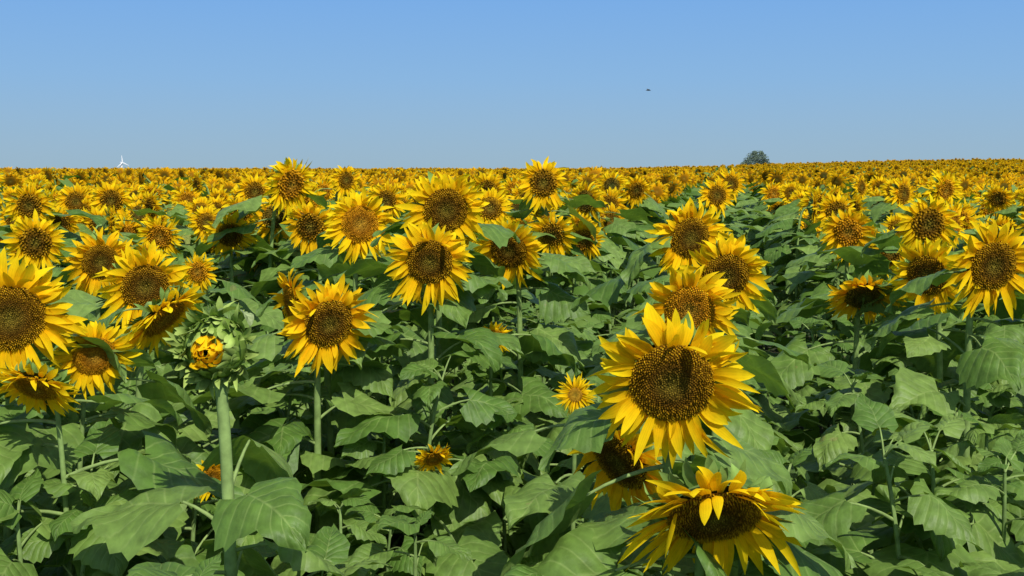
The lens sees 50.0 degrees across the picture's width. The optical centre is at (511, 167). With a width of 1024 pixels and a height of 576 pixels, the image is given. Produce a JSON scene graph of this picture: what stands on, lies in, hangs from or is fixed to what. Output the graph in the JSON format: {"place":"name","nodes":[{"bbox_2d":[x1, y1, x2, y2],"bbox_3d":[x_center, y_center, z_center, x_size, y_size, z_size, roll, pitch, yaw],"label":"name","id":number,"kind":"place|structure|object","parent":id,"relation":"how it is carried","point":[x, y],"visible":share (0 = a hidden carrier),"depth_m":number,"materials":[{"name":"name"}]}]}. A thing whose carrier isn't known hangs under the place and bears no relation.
{"place":"outdoors","nodes":[
{"label":"outdoors","id":0,"kind":"place"},
{"bbox_2d":[0,0,1023,168],"label":"sky","id":1,"kind":"structure","parent":0,"point":[363,84],"materials":[{"name":"blue"}]},
{"bbox_2d":[0,156,1023,575],"bbox_3d":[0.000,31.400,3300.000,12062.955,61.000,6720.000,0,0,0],"label":"ground","id":2,"kind":"structure","parent":0,"point":[773,350],"depth_m":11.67,"materials":[{"name":"green plant"}]},
{"bbox_2d":[0,182,104,281],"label":"sunflower","id":3,"kind":"object","parent":2,"relation":"on","point":[27,202],"visible":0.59,"depth_m":6.60,"materials":[{"name":"yellow plant"}]},
{"bbox_2d":[0,209,109,319],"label":"sunflower","id":4,"kind":"object","parent":2,"relation":"on","point":[36,241],"visible":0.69,"depth_m":5.49,"materials":[{"name":"yellow plant"}]},
{"bbox_2d":[0,247,164,539],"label":"sunflower","id":5,"kind":"object","parent":2,"relation":"on","point":[29,318],"visible":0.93,"depth_m":2.76,"materials":[{"name":"yellow plant"}]},
{"bbox_2d":[45,227,133,349],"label":"sunflower","id":6,"kind":"object","parent":2,"relation":"on","point":[94,253],"visible":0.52,"depth_m":4.79,"materials":[{"name":"yellow plant"}]},
{"bbox_2d":[0,321,211,575],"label":"sunflower","id":7,"kind":"object","parent":2,"relation":"on","point":[90,369],"visible":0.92,"depth_m":2.90,"materials":[{"name":"green plant"}]},
{"bbox_2d":[25,284,209,534],"bbox_3d":[-1.232,1.154,3.407,0.713,1.592,0.607,0,0,-19],"label":"sunflower","id":8,"kind":"object","parent":2,"relation":"on","point":[155,320],"visible":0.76,"depth_m":3.39,"materials":[{"name":"green plant"}]},
{"bbox_2d":[0,358,243,575],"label":"sunflower","id":9,"kind":"object","parent":2,"relation":"on","point":[166,464],"visible":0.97,"depth_m":2.65,"materials":[{"name":"green plant"}]},
{"bbox_2d":[33,239,215,483],"bbox_3d":[-1.356,1.097,3.836,0.669,1.706,0.695,0,0,40],"label":"sunflower","id":10,"kind":"object","parent":2,"relation":"on","point":[138,277],"visible":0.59,"depth_m":3.72,"materials":[{"name":"yellow plant"}]},
{"bbox_2d":[70,296,344,575],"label":"sunflower bud","id":11,"kind":"object","parent":2,"relation":"on","point":[213,350],"visible":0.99,"depth_m":2.28,"materials":[{"name":"green plant"}]},
{"bbox_2d":[150,252,283,429],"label":"sunflower","id":12,"kind":"object","parent":2,"relation":"on","point":[199,272],"visible":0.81,"depth_m":5.01,"materials":[{"name":"green plant"}]},
{"bbox_2d":[166,210,291,318],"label":"sunflower","id":13,"kind":"object","parent":2,"relation":"on","point":[228,241],"visible":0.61,"depth_m":6.52,"materials":[{"name":"green plant"}]},
{"bbox_2d":[181,450,290,554],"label":"sunflower","id":14,"kind":"object","parent":2,"relation":"on","point":[244,482],"visible":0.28,"depth_m":3.31,"materials":[{"name":"green plant"}]},
{"bbox_2d":[169,274,417,541],"bbox_3d":[-0.690,1.143,3.598,0.753,1.615,0.552,0,0,0],"label":"sunflower","id":15,"kind":"object","parent":2,"relation":"on","point":[324,324],"visible":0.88,"depth_m":3.52,"materials":[{"name":"green plant"}]},
{"bbox_2d":[250,198,380,386],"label":"sunflower","id":16,"kind":"object","parent":2,"relation":"on","point":[307,226],"visible":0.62,"depth_m":6.01,"materials":[{"name":"yellow plant"}]},
{"bbox_2d":[231,268,402,473],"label":"sunflower","id":17,"kind":"object","parent":2,"relation":"on","point":[371,379],"visible":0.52,"depth_m":3.79,"materials":[{"name":"green plant"}]},
{"bbox_2d":[256,186,435,456],"bbox_3d":[-0.676,1.012,4.734,0.653,1.876,0.746,0,0,24],"label":"sunflower","id":18,"kind":"object","parent":2,"relation":"on","point":[357,220],"visible":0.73,"depth_m":4.61,"materials":[{"name":"yellow plant"}]},
{"bbox_2d":[300,442,516,575],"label":"sunflower","id":19,"kind":"object","parent":2,"relation":"on","point":[490,557],"visible":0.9,"depth_m":3.34,"materials":[{"name":"green plant"}]},
{"bbox_2d":[333,171,526,510],"bbox_3d":[-0.247,0.980,4.189,0.652,1.940,0.782,0,0,9],"label":"sunflower","id":20,"kind":"object","parent":2,"relation":"on","point":[442,203],"visible":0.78,"depth_m":4.04,"materials":[{"name":"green plant"}]},
{"bbox_2d":[352,217,515,515],"bbox_3d":[-0.349,1.059,3.954,0.748,1.783,0.595,0,0,11],"label":"sunflower","id":21,"kind":"object","parent":2,"relation":"on","point":[429,256],"visible":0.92,"depth_m":3.81,"materials":[{"name":"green plant"}]},
{"bbox_2d":[435,321,581,506],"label":"sunflower","id":22,"kind":"object","parent":2,"relation":"on","point":[536,394],"visible":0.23,"depth_m":4.21,"materials":[{"name":"green plant"}]},
{"bbox_2d":[435,216,596,395],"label":"sunflower","id":23,"kind":"object","parent":2,"relation":"on","point":[555,301],"visible":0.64,"depth_m":4.50,"materials":[{"name":"green plant"}]},
{"bbox_2d":[524,211,606,329],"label":"sunflower","id":24,"kind":"object","parent":2,"relation":"on","point":[552,225],"visible":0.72,"depth_m":6.80,"materials":[{"name":"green plant"}]},
{"bbox_2d":[448,373,714,535],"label":"sunflower","id":25,"kind":"object","parent":2,"relation":"on","point":[544,493],"visible":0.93,"depth_m":2.99,"materials":[{"name":"green plant"}]},
{"bbox_2d":[535,220,632,463],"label":"sunflower","id":26,"kind":"object","parent":2,"relation":"on","point":[602,252],"visible":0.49,"depth_m":7.01,"materials":[{"name":"green plant"}]},
{"bbox_2d":[501,302,792,575],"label":"sunflower","id":27,"kind":"object","parent":2,"relation":"on","point":[676,380],"visible":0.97,"depth_m":2.21,"materials":[{"name":"yellow plant"}]},
{"bbox_2d":[523,424,810,575],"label":"sunflower","id":28,"kind":"object","parent":2,"relation":"on","point":[614,458],"visible":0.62,"depth_m":2.69,"materials":[{"name":"yellow plant"}]},
{"bbox_2d":[571,198,776,358],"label":"sunflower","id":29,"kind":"object","parent":2,"relation":"on","point":[684,229],"visible":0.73,"depth_m":4.09,"materials":[{"name":"yellow plant"}]},
{"bbox_2d":[582,264,802,572],"bbox_3d":[0.554,1.114,3.376,0.683,1.672,0.588,0,0,19],"label":"sunflower","id":30,"kind":"object","parent":2,"relation":"on","point":[701,301],"visible":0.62,"depth_m":3.19,"materials":[{"name":"yellow plant"}]},
{"bbox_2d":[533,455,856,575],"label":"sunflower","id":31,"kind":"object","parent":2,"relation":"on","point":[715,513],"visible":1,"depth_m":2.13,"materials":[{"name":"yellow plant"}]},
{"bbox_2d":[603,232,812,497],"bbox_3d":[0.645,1.077,3.628,0.683,1.747,0.539,0,0,-23],"label":"sunflower","id":32,"kind":"object","parent":2,"relation":"on","point":[737,262],"visible":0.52,"depth_m":3.50,"materials":[{"name":"yellow plant"}]},
{"bbox_2d":[740,150,769,164],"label":"tree","id":33,"kind":"object","parent":2,"relation":"on","point":[757,158],"visible":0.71,"depth_m":299.46,"materials":[{"name":"green plant"}]},
{"bbox_2d":[773,208,898,354],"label":"sunflower","id":34,"kind":"object","parent":2,"relation":"on","point":[846,228],"visible":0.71,"depth_m":6.02,"materials":[{"name":"green plant"}]},
{"bbox_2d":[755,270,935,484],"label":"sunflower","id":35,"kind":"object","parent":2,"relation":"on","point":[852,292],"visible":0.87,"depth_m":4.56,"materials":[{"name":"green plant"}]},
{"bbox_2d":[829,227,905,326],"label":"sunflower","id":36,"kind":"object","parent":2,"relation":"on","point":[889,256],"visible":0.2,"depth_m":6.32,"materials":[{"name":"green plant"}]},
{"bbox_2d":[816,193,976,411],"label":"sunflower","id":37,"kind":"object","parent":2,"relation":"on","point":[930,221],"visible":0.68,"depth_m":5.21,"materials":[{"name":"yellow plant"}]},
{"bbox_2d":[855,238,1023,461],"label":"sunflower","id":38,"kind":"object","parent":2,"relation":"on","point":[933,357],"visible":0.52,"depth_m":4.22,"materials":[{"name":"green plant"}]},
{"bbox_2d":[864,218,1023,509],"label":"sunflower","id":39,"kind":"object","parent":2,"relation":"on","point":[991,259],"visible":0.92,"depth_m":3.46,"materials":[{"name":"green plant"}]}
]}

